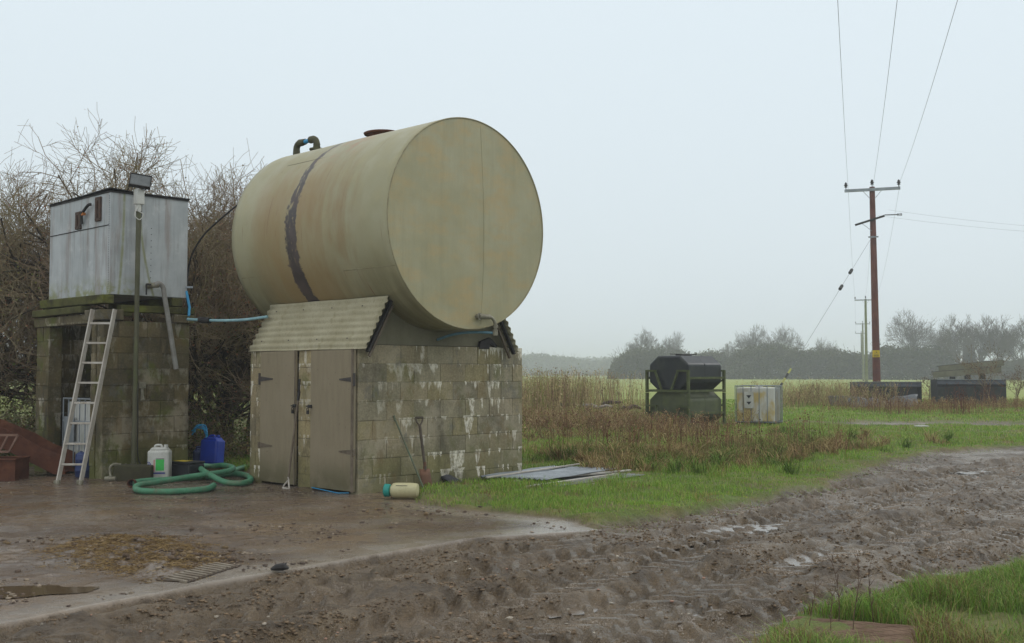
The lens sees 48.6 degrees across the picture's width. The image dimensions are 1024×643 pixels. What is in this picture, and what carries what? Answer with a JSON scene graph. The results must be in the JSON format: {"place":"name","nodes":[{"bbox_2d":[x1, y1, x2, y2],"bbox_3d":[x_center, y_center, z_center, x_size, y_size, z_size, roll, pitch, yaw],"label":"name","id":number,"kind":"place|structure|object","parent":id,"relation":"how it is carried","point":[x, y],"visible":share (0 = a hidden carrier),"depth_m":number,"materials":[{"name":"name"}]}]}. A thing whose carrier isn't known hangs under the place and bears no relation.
{"place":"outdoors","nodes":[
{"label":"outdoors","id":0,"kind":"place"},
{"bbox_2d":[0,467,601,628],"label":"concrete yard","id":1,"kind":"structure","parent":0,"point":[102,506],"depth_m":10.93,"materials":[{"name":"concrete"}]},
{"bbox_2d":[0,456,29,480],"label":"steel trough","id":2,"kind":"object","parent":1,"relation":"on","point":[13,468],"visible":1,"depth_m":15.70,"materials":[{"name":"metal"}]},
{"bbox_2d":[0,419,74,474],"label":"steel chute","id":3,"kind":"object","parent":1,"relation":"on","point":[40,451],"visible":0.89,"depth_m":16.41,"materials":[{"name":"metal"}]},
{"bbox_2d":[0,585,98,597],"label":"puddle","id":4,"kind":"object","parent":1,"relation":"on","point":[43,590],"visible":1,"depth_m":7.79,"materials":[{"name":"brown liquid"}]},
{"bbox_2d":[62,397,90,473],"bbox_3d":[-6.135,1.712,17.093,0.929,1.133,0.952,3,-4,-45],"label":"bulk container","id":5,"kind":"object","parent":1,"relation":"on","point":[78,433],"visible":0.12,"depth_m":16.82,"materials":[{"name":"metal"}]},
{"bbox_2d":[75,451,89,477],"bbox_3d":[-6.171,2.054,16.374,0.280,0.384,0.280,0,-3,0],"label":"drum","id":6,"kind":"object","parent":1,"relation":"on","point":[79,456],"visible":0.46,"depth_m":16.26,"materials":[{"name":"blue plastic"}]},
{"bbox_2d":[53,309,116,484],"bbox_3d":[-5.834,1.012,15.542,0.345,2.400,0.777,-2,-3,35],"label":"ladder","id":7,"kind":"object","parent":1,"relation":"on","point":[83,464],"visible":1,"depth_m":15.53,"materials":[{"name":"metal"}]},
{"bbox_2d":[104,463,120,480],"bbox_3d":[-5.535,2.093,15.704,0.222,0.259,0.125,1,-3,-25],"label":"hose coupling","id":8,"kind":"object","parent":1,"relation":"on","point":[110,477],"visible":1,"depth_m":15.68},
{"bbox_2d":[34,309,194,478],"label":"block tower","id":9,"kind":"structure","parent":1,"relation":"on","point":[163,418],"depth_m":16.48,"materials":[{"name":"concrete"}]},
{"bbox_2d":[32,306,90,317],"bbox_3d":[-6.734,-0.140,16.889,0.150,0.115,1.731,3,-4,-45],"label":"timber bearer","id":10,"kind":"object","parent":9,"relation":"on","point":[74,310],"visible":0.89,"depth_m":16.73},
{"bbox_2d":[39,294,113,308],"bbox_3d":[-6.429,-0.288,16.676,2.070,0.125,0.170,-3,-4,44],"label":"timber bearer","id":11,"kind":"object","parent":10,"relation":"on","point":[100,299],"visible":0.97,"depth_m":16.46,"materials":[{"name":"wood"}]},
{"bbox_2d":[43,308,131,316],"bbox_3d":[-6.645,-0.162,17.778,1.381,0.120,0.150,3,-4,-45],"label":"timber bearer","id":12,"kind":"object","parent":9,"relation":"on","point":[126,314],"visible":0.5,"depth_m":18.12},
{"bbox_2d":[108,298,181,308],"bbox_3d":[-5.666,-0.253,17.439,0.170,0.125,2.070,3,-4,-45],"label":"timber bearer","id":13,"kind":"object","parent":12,"relation":"on","point":[174,302],"visible":0.68,"depth_m":17.03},
{"bbox_2d":[48,187,190,368],"bbox_3d":[-5.933,-0.565,17.057,2.277,2.573,1.314,-3,-4,45],"label":"water tank","id":14,"kind":"object","parent":13,"relation":"on","point":[92,241],"visible":1,"depth_m":16.52,"materials":[{"name":"metal"}]},
{"bbox_2d":[185,286,192,316],"bbox_3d":[-4.810,-0.299,16.806,0.124,0.453,0.089,0,-3,0],"label":"riser pipe","id":15,"kind":"object","parent":14,"relation":"attached to","point":[188,303],"visible":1,"depth_m":16.82,"materials":[{"name":"blue plastic"}]},
{"bbox_2d":[139,382,145,400],"bbox_3d":[-5.294,1.007,16.246,0.100,0.275,0.072,3,-4,-45],"label":"wall tap","id":16,"kind":"object","parent":9,"relation":"attached to","point":[142,385],"depth_m":16.23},
{"bbox_2d":[117,305,193,314],"bbox_3d":[-5.192,-0.169,16.544,0.150,0.100,1.150,-3,-4,45],"label":"timber bearer","id":17,"kind":"object","parent":9,"relation":"on","point":[158,310],"visible":0.71,"depth_m":16.46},
{"bbox_2d":[191,424,207,437],"bbox_3d":[-4.781,1.677,17.340,0.256,0.214,0.075,0,-3,0],"label":"blue rope","id":18,"kind":"object","parent":9,"relation":"hanging from","point":[199,427],"visible":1,"depth_m":17.33,"materials":[{"name":"plastic"}]},
{"bbox_2d":[187,315,267,322],"bbox_3d":[-4.085,-0.029,16.221,1.571,0.099,0.095,-2,-3,31],"label":"water pipe","id":19,"kind":"object","parent":9,"relation":"attached to","point":[204,320],"visible":1,"depth_m":16.25,"materials":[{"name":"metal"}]},
{"bbox_2d":[113,464,153,480],"bbox_3d":[-5.284,2.115,15.861,0.519,0.233,0.271,0,-3,-3],"label":"stone block","id":20,"kind":"object","parent":1,"relation":"on","point":[124,472],"depth_m":15.73,"materials":[{"name":"concrete"}]},
{"bbox_2d":[128,172,151,463],"bbox_3d":[-5.179,0.001,16.165,0.680,4.240,0.261,3,-4,-45],"label":"floodlight post","id":21,"kind":"object","parent":20,"relation":"on","point":[142,182],"visible":0.9,"depth_m":16.08,"materials":[{"name":"grey metal"}]},
{"bbox_2d":[28,533,244,583],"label":"straw litter","id":22,"kind":"object","parent":1,"relation":"on","point":[129,568],"visible":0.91,"depth_m":9.22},
{"bbox_2d":[147,444,171,476],"bbox_3d":[-4.990,1.982,16.042,0.300,0.498,0.248,0,-3,-6],"label":"jerrycan","id":23,"kind":"object","parent":1,"relation":"on","point":[159,459],"visible":0.84,"depth_m":15.93,"materials":[{"name":"white plastic"}]},
{"bbox_2d":[171,460,204,476],"bbox_3d":[-4.678,2.123,16.293,0.414,0.239,0.314,-2,-3,30],"label":"battery box","id":24,"kind":"object","parent":1,"relation":"on","point":[182,467],"visible":0.62,"depth_m":16.17,"materials":[{"name":"black plastic"}]},
{"bbox_2d":[127,463,253,494],"bbox_3d":[-4.255,2.149,16.368,1.546,0.184,4.987,0,-3,0],"label":"suction hose","id":25,"kind":"object","parent":1,"relation":"on","point":[137,485],"visible":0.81,"depth_m":15.07,"materials":[{"name":"plastic"}]},
{"bbox_2d":[193,446,200,460],"bbox_3d":[-4.910,2.132,17.793,0.200,0.357,0.180,1,-3,-15],"label":"plastic can","id":26,"kind":"object","parent":1,"relation":"on","point":[196,453],"visible":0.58,"depth_m":17.70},
{"bbox_2d":[157,562,240,582],"bbox_3d":[-2.335,1.877,8.487,0.260,0.022,0.777,-1,-3,16],"label":"drain grate","id":27,"kind":"object","parent":1,"relation":"on","point":[187,576],"visible":1,"depth_m":8.41,"materials":[{"name":"metal"}]},
{"bbox_2d":[200,434,224,463],"bbox_3d":[-4.606,1.966,17.423,0.300,0.457,0.240,-1,-9,18],"label":"jerrycan","id":28,"kind":"object","parent":1,"relation":"on","point":[212,449],"visible":0.94,"depth_m":17.32,"materials":[{"name":"blue plastic"}]},
{"bbox_2d":[2,503,481,572],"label":"muck crumbs","id":29,"kind":"object","parent":1,"relation":"on","point":[231,559],"visible":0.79,"depth_m":9.22,"materials":[{"name":"soil"}]},
{"bbox_2d":[270,563,288,570],"bbox_3d":[-1.757,1.857,8.571,0.138,0.060,0.066,1,-3,-13],"label":"mud lump","id":30,"kind":"object","parent":1,"relation":"on","point":[280,567],"visible":1,"depth_m":8.55,"materials":[{"name":"soil"}]},
{"bbox_2d":[0,482,565,608],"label":"yard crumbs","id":31,"kind":"object","parent":1,"relation":"on","point":[157,567],"visible":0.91,"depth_m":10.52,"materials":[{"name":"soil"}]},
{"bbox_2d":[282,379,300,488],"bbox_3d":[-2.836,1.458,14.695,0.168,1.417,0.232,-3,-4,45],"label":"upturned spade","id":32,"kind":"object","parent":1,"relation":"on","point":[295,420],"visible":1,"depth_m":14.70,"materials":[{"name":"grey wood"}]},
{"bbox_2d":[248,296,521,493],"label":"block shed","id":33,"kind":"structure","parent":1,"relation":"on","point":[365,370],"depth_m":14.87,"materials":[{"name":"grey concrete"}]},
{"bbox_2d":[258,350,297,484],"bbox_3d":[-3.137,1.276,15.175,0.926,1.770,0.073,-3,-4,45],"label":"door","id":34,"kind":"structure","parent":33,"relation":"in","point":[278,376],"depth_m":15.17,"materials":[{"name":"brown wood"}]},
{"bbox_2d":[306,349,355,492],"bbox_3d":[-2.294,1.237,14.329,1.012,1.770,0.073,-3,-4,45],"label":"door","id":35,"kind":"structure","parent":33,"relation":"in","point":[333,372],"depth_m":14.29,"materials":[{"name":"brown wood"}]},
{"bbox_2d":[232,117,542,340],"bbox_3d":[-1.919,-1.280,16.021,4.090,3.168,2.748,-3,-4,45],"label":"storage tank","id":36,"kind":"object","parent":33,"relation":"on","point":[437,225],"visible":0.86,"depth_m":14.68,"materials":[{"name":"paint"}]},
{"bbox_2d":[186,204,236,307],"bbox_3d":[-4.458,-0.924,16.730,1.129,1.591,0.114,-2,-3,33],"label":"black hose","id":37,"kind":"object","parent":36,"relation":"attached to","point":[215,223],"visible":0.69,"depth_m":16.82,"materials":[{"name":"black rubber"}]},
{"bbox_2d":[383,483,418,498],"bbox_3d":[-1.325,2.016,13.508,0.422,0.188,0.187,0,-3,8],"label":"plastic bottle","id":38,"kind":"object","parent":1,"relation":"on","point":[404,490],"visible":1,"depth_m":13.43,"materials":[{"name":"beige plastic"}]},
{"bbox_2d":[393,415,423,487],"bbox_3d":[-1.293,1.671,14.294,0.465,0.968,0.033,-1,-3,19],"label":"broom handle","id":39,"kind":"object","parent":1,"relation":"on","point":[394,418],"visible":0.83,"depth_m":14.29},
{"bbox_2d":[0,419,1023,642],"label":"mud track","id":40,"kind":"structure","parent":0,"point":[620,624],"depth_m":8.56,"materials":[{"name":"soil"}]},
{"bbox_2d":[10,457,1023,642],"bbox_3d":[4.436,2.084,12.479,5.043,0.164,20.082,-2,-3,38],"label":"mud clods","id":41,"kind":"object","parent":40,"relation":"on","point":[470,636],"visible":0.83,"depth_m":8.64,"materials":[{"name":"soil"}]},
{"bbox_2d":[41,471,1014,642],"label":"pebbles","id":42,"kind":"object","parent":40,"relation":"on","point":[509,617],"visible":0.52,"depth_m":7.61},
{"bbox_2d":[504,604,597,620],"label":"puddle","id":43,"kind":"object","parent":40,"relation":"on","point":[552,614],"visible":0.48,"depth_m":7.44,"materials":[{"name":"grey liquid"}]},
{"bbox_2d":[612,524,782,553],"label":"puddle","id":44,"kind":"object","parent":40,"relation":"on","point":[759,527],"visible":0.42,"depth_m":11.29,"materials":[{"name":"grey liquid"}]},
{"bbox_2d":[776,549,833,565],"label":"puddle","id":45,"kind":"object","parent":40,"relation":"on","point":[792,561],"visible":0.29,"depth_m":9.51,"materials":[{"name":"grey liquid"}]},
{"bbox_2d":[954,468,1023,476],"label":"puddle","id":46,"kind":"object","parent":40,"relation":"on","point":[970,472],"visible":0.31,"depth_m":17.73,"materials":[{"name":"grey liquid"}]},
{"bbox_2d":[0,374,1023,642],"bbox_3d":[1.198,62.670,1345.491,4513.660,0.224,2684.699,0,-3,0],"label":"ground","id":47,"kind":"structure","parent":0,"point":[624,512],"depth_m":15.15,"materials":[{"name":"plant"}]},
{"bbox_2d":[0,383,33,455],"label":"bramble bush","id":48,"kind":"object","parent":47,"relation":"on","point":[11,417],"visible":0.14,"depth_m":19.17,"materials":[{"name":"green plant"}]},
{"bbox_2d":[0,154,104,429],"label":"hawthorn tree","id":49,"kind":"object","parent":47,"relation":"on","point":[2,317],"visible":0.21,"depth_m":20.64,"materials":[{"name":"brown plant"}]},
{"bbox_2d":[0,362,192,464],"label":"bramble bush","id":50,"kind":"object","parent":47,"relation":"on","point":[26,418],"visible":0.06,"depth_m":18.97,"materials":[{"name":"green plant"}]},
{"bbox_2d":[0,209,219,439],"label":"hawthorn tree","id":51,"kind":"object","parent":47,"relation":"on","point":[35,330],"visible":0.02,"depth_m":21.19,"materials":[{"name":"brown plant"}]},
{"bbox_2d":[0,110,272,438],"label":"hawthorn tree","id":52,"kind":"object","parent":47,"relation":"on","point":[20,268],"visible":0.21,"depth_m":19.51,"materials":[{"name":"brown plant"}]},
{"bbox_2d":[79,141,264,453],"bbox_3d":[-5.764,-0.386,22.752,7.358,6.133,6.859,-2,-3,33],"label":"hawthorn tree","id":53,"kind":"object","parent":47,"relation":"on","point":[232,203],"visible":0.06,"depth_m":21.60,"materials":[{"name":"brown plant"}]},
{"bbox_2d":[76,195,274,454],"bbox_3d":[-5.416,0.101,20.085,5.283,4.952,5.071,1,-3,-20],"label":"hawthorn tree","id":54,"kind":"object","parent":47,"relation":"on","point":[230,391],"visible":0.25,"depth_m":19.36,"materials":[{"name":"brown plant"}]},
{"bbox_2d":[188,361,249,468],"bbox_3d":[-4.611,1.784,18.702,3.372,2.257,2.944,0,-3,0],"label":"bramble bush","id":55,"kind":"object","parent":47,"relation":"on","point":[200,434],"visible":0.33,"depth_m":18.49,"materials":[{"name":"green plant"}]},
{"bbox_2d":[8,446,565,507],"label":"grass","id":56,"kind":"structure","parent":47,"relation":"on","point":[247,463],"depth_m":13.71,"materials":[{"name":"plant"}]},
{"bbox_2d":[415,416,431,486],"bbox_3d":[-1.140,1.696,14.601,0.195,0.940,0.159,3,-4,-45],"label":"spade","id":57,"kind":"object","parent":47,"relation":"on","point":[425,476],"visible":0.91,"depth_m":14.56,"materials":[{"name":"brown wood"}]},
{"bbox_2d":[441,474,488,483],"bbox_3d":[-0.629,2.057,15.235,0.864,0.286,0.407,3,-4,-45],"label":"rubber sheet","id":58,"kind":"object","parent":47,"relation":"on","point":[447,478],"visible":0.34,"depth_m":14.98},
{"bbox_2d":[528,473,618,485],"bbox_3d":[0.830,2.112,15.067,0.053,0.041,2.148,-2,-3,37],"label":"metal rail","id":59,"kind":"object","parent":47,"relation":"on","point":[605,475],"visible":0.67,"depth_m":15.28,"materials":[{"name":"metal"}]},
{"bbox_2d":[518,473,644,485],"bbox_3d":[0.834,2.132,15.413,1.001,0.019,2.100,-2,-3,38],"label":"metal sheet","id":60,"kind":"object","parent":47,"relation":"on","point":[584,480],"visible":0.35,"depth_m":15.35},
{"bbox_2d":[511,469,630,481],"bbox_3d":[0.852,2.113,15.540,2.298,0.036,0.044,2,-4,-42],"label":"metal rail","id":61,"kind":"object","parent":60,"relation":"on","point":[595,473],"visible":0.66,"depth_m":15.83,"materials":[{"name":"metal"}]},
{"bbox_2d":[479,465,614,479],"bbox_3d":[0.519,2.098,15.765,1.051,0.028,2.000,-2,-3,32],"label":"metal sheet","id":62,"kind":"object","parent":61,"relation":"on","point":[561,472],"visible":0.79,"depth_m":15.59,"materials":[{"name":"metal"}]},
{"bbox_2d":[485,463,579,477],"bbox_3d":[0.332,2.075,15.800,0.035,0.031,2.451,-2,-3,33],"label":"metal rail","id":63,"kind":"object","parent":62,"relation":"on","point":[530,471],"visible":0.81,"depth_m":15.65,"materials":[{"name":"metal"}]},
{"bbox_2d":[522,363,649,416],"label":"dead reeds","id":64,"kind":"object","parent":47,"relation":"on","point":[557,390],"visible":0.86,"depth_m":43.54,"materials":[{"name":"plant"}]},
{"bbox_2d":[522,399,763,440],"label":"dead weeds","id":65,"kind":"object","parent":47,"relation":"on","point":[576,419],"visible":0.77,"depth_m":28.37,"materials":[{"name":"plant"}]},
{"bbox_2d":[625,326,661,350],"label":"bare tree","id":66,"kind":"object","parent":47,"relation":"on","point":[649,343],"visible":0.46,"depth_m":284.25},
{"bbox_2d":[522,350,772,375],"bbox_3d":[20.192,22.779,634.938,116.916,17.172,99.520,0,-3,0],"label":"distant wood","id":67,"kind":"object","parent":47,"relation":"on","point":[543,361],"visible":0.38,"depth_m":622.41,"materials":[{"name":"grey plant"}]},
{"bbox_2d":[607,342,735,378],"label":"field hedge","id":68,"kind":"object","parent":47,"relation":"on","point":[641,360],"visible":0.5,"depth_m":269.06,"materials":[{"name":"grey plant"}]},
{"bbox_2d":[660,331,684,352],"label":"bare tree","id":69,"kind":"object","parent":47,"relation":"on","point":[672,346],"visible":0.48,"depth_m":285.29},
{"bbox_2d":[645,392,725,427],"bbox_3d":[4.692,2.387,30.578,1.760,1.050,1.430,3,-4,-45],"label":"liquid tank","id":70,"kind":"object","parent":47,"relation":"on","point":[697,403],"visible":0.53,"depth_m":30.14,"materials":[{"name":"plastic"}]},
{"bbox_2d":[645,354,725,392],"bbox_3d":[4.692,1.395,30.623,1.760,1.035,1.430,3,-4,-45],"label":"liquid tank","id":71,"kind":"object","parent":70,"relation":"on","point":[688,373],"visible":1,"depth_m":30.14,"materials":[{"name":"black plastic"}]},
{"bbox_2d":[546,405,866,458],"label":"verge weeds","id":72,"kind":"object","parent":47,"relation":"on","point":[728,438],"visible":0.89,"depth_m":20.06,"materials":[{"name":"plant"}]},
{"bbox_2d":[730,324,770,349],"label":"bare tree","id":73,"kind":"object","parent":47,"relation":"on","point":[752,340],"visible":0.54,"depth_m":270.73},
{"bbox_2d":[735,385,782,424],"bbox_3d":[6.967,2.378,31.972,1.142,1.153,1.035,-1,-3,24],"label":"bulk container","id":74,"kind":"object","parent":47,"relation":"on","point":[765,401],"visible":0.89,"depth_m":31.56,"materials":[{"name":"metal"}]},
{"bbox_2d":[760,323,805,351],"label":"bare tree","id":75,"kind":"object","parent":47,"relation":"on","point":[783,338],"visible":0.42,"depth_m":274.10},
{"bbox_2d":[722,332,869,379],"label":"field hedge","id":76,"kind":"object","parent":47,"relation":"on","point":[763,362],"visible":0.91,"depth_m":259.04,"materials":[{"name":"grey plant"}]},
{"bbox_2d":[736,374,912,409],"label":"bramble patch","id":77,"kind":"object","parent":47,"relation":"on","point":[804,396],"visible":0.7,"depth_m":47.99,"materials":[{"name":"plant"}]},
{"bbox_2d":[826,553,842,620],"bbox_3d":[1.852,1.560,6.510,0.091,0.475,0.064,0,-3,-11],"label":"dock stem","id":78,"kind":"object","parent":47,"relation":"on","point":[837,585],"visible":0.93,"depth_m":6.52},
{"bbox_2d":[828,396,850,406],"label":"board","id":79,"kind":"object","parent":47,"relation":"on","point":[830,398],"visible":0.39,"depth_m":48.65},
{"bbox_2d":[782,616,919,642],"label":"ribbed slab","id":80,"kind":"structure","parent":47,"relation":"on","point":[889,633],"depth_m":6.28,"materials":[{"name":"concrete"}]},
{"bbox_2d":[852,553,862,629],"bbox_3d":[1.923,1.539,6.343,0.068,0.502,0.066,-2,-4,43],"label":"dock stem","id":81,"kind":"object","parent":80,"relation":"on","point":[857,589],"visible":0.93,"depth_m":6.33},
{"bbox_2d":[854,296,870,381],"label":"utility pole","id":82,"kind":"object","parent":47,"relation":"on","point":[865,300],"visible":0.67,"depth_m":141.05,"materials":[{"name":"wood"}]},
{"bbox_2d":[855,321,869,380],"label":"utility pole","id":83,"kind":"object","parent":47,"relation":"on","point":[863,378],"visible":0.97,"depth_m":209.73,"materials":[{"name":"wood"}]},
{"bbox_2d":[837,0,855,320],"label":"power wire","id":84,"kind":"object","parent":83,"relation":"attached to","point":[844,124],"visible":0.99,"depth_m":35.98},
{"bbox_2d":[844,179,901,381],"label":"utility pole","id":85,"kind":"object","parent":47,"relation":"on","point":[875,319],"visible":0.98,"depth_m":56.03,"materials":[{"name":"wood"}]},
{"bbox_2d":[780,237,871,387],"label":"stay wire","id":86,"kind":"object","parent":85,"relation":"attached to","point":[839,288],"visible":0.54,"depth_m":50.65,"materials":[{"name":"metal"}]},
{"bbox_2d":[881,0,957,281],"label":"power wire","id":87,"kind":"object","parent":85,"relation":"attached to","point":[924,109],"visible":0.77,"depth_m":34.49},
{"bbox_2d":[846,394,922,406],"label":"plastic sheet","id":88,"kind":"object","parent":47,"relation":"on","point":[909,396],"visible":0.3,"depth_m":47.84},
{"bbox_2d":[850,382,921,399],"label":"feed trough","id":89,"kind":"object","parent":47,"relation":"on","point":[915,387],"visible":0.36,"depth_m":53.48,"materials":[{"name":"black plastic"}]},
{"bbox_2d":[859,332,964,379],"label":"field hedge","id":90,"kind":"object","parent":47,"relation":"on","point":[898,363],"visible":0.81,"depth_m":245.06,"materials":[{"name":"grey plant"}]},
{"bbox_2d":[883,310,941,359],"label":"bare tree","id":91,"kind":"object","parent":47,"relation":"on","point":[910,335],"visible":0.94,"depth_m":252.97,"materials":[{"name":"plant"}]},
{"bbox_2d":[813,389,1023,414],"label":"field weeds","id":92,"kind":"object","parent":47,"relation":"on","point":[927,405],"visible":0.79,"depth_m":43.17,"materials":[{"name":"plant"}]},
{"bbox_2d":[915,370,944,398],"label":"sapling","id":93,"kind":"object","parent":47,"relation":"on","point":[923,382],"visible":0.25,"depth_m":53.99,"materials":[{"name":"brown plant"}]},
{"bbox_2d":[860,378,1003,415],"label":"sorrel stems","id":94,"kind":"object","parent":47,"relation":"on","point":[954,405],"visible":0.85,"depth_m":39.42,"materials":[{"name":"plant"}]},
{"bbox_2d":[929,324,948,348],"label":"bare tree","id":95,"kind":"object","parent":47,"relation":"on","point":[937,336],"visible":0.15,"depth_m":262.61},
{"bbox_2d":[933,313,979,378],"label":"bare tree","id":96,"kind":"object","parent":47,"relation":"on","point":[950,339],"visible":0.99,"depth_m":234.61,"materials":[{"name":"plant"}]},
{"bbox_2d":[930,379,1006,404],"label":"feed trough","id":97,"kind":"object","parent":47,"relation":"on","point":[939,387],"visible":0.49,"depth_m":52.17,"materials":[{"name":"black plastic"}]},
{"bbox_2d":[962,350,976,377],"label":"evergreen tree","id":98,"kind":"object","parent":47,"relation":"on","point":[966,356],"visible":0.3,"depth_m":243.96,"materials":[{"name":"green plant"}]},
{"bbox_2d":[961,314,999,361],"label":"bare tree","id":99,"kind":"object","parent":47,"relation":"on","point":[976,338],"visible":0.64,"depth_m":238.78,"materials":[{"name":"plant"}]},
{"bbox_2d":[954,339,1010,404],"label":"sapling","id":100,"kind":"object","parent":47,"relation":"on","point":[979,368],"visible":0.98,"depth_m":50.04,"materials":[{"name":"brown plant"}]},
{"bbox_2d":[960,357,1023,379],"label":"field hedge","id":101,"kind":"object","parent":47,"relation":"on","point":[1007,367],"visible":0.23,"depth_m":246.15,"materials":[{"name":"grey plant"}]},
{"bbox_2d":[978,316,1022,378],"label":"bare tree","id":102,"kind":"object","parent":47,"relation":"on","point":[993,330],"visible":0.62,"depth_m":236.06,"materials":[{"name":"plant"}]},
{"bbox_2d":[987,314,1023,379],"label":"bare tree","id":103,"kind":"object","parent":47,"relation":"on","point":[1006,345],"visible":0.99,"depth_m":232.23,"materials":[{"name":"plant"}]},
{"bbox_2d":[996,366,1023,404],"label":"sapling","id":104,"kind":"object","parent":47,"relation":"on","point":[1020,385],"visible":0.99,"depth_m":50.00,"materials":[{"name":"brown plant"}]},
{"bbox_2d":[0,0,1023,366],"label":"sky","id":105,"kind":"structure","parent":0,"point":[685,160],"materials":[{"name":"white"}]},
{"bbox_2d":[522,419,968,475],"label":"dry grass","id":106,"kind":"structure","parent":0,"point":[600,455],"depth_m":18.92,"materials":[{"name":"plant"}]},
{"bbox_2d":[724,552,1023,642],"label":"tussock grass","id":107,"kind":"structure","parent":0,"point":[955,589],"depth_m":6.74,"materials":[{"name":"plant"}]},
{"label":"spacer block","id":108,"kind":"object","parent":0,"visible":0},
{"bbox_2d":[931,366,1001,377],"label":"gutter beam","id":109,"kind":"structure","parent":108,"relation":"on","point":[947,373],"depth_m":52.41,"materials":[{"name":"grey metal"}]},
{"bbox_2d":[938,360,1003,370],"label":"gutter beam","id":110,"kind":"structure","parent":109,"relation":"on","point":[954,366],"depth_m":52.54,"materials":[{"name":"grey metal"}]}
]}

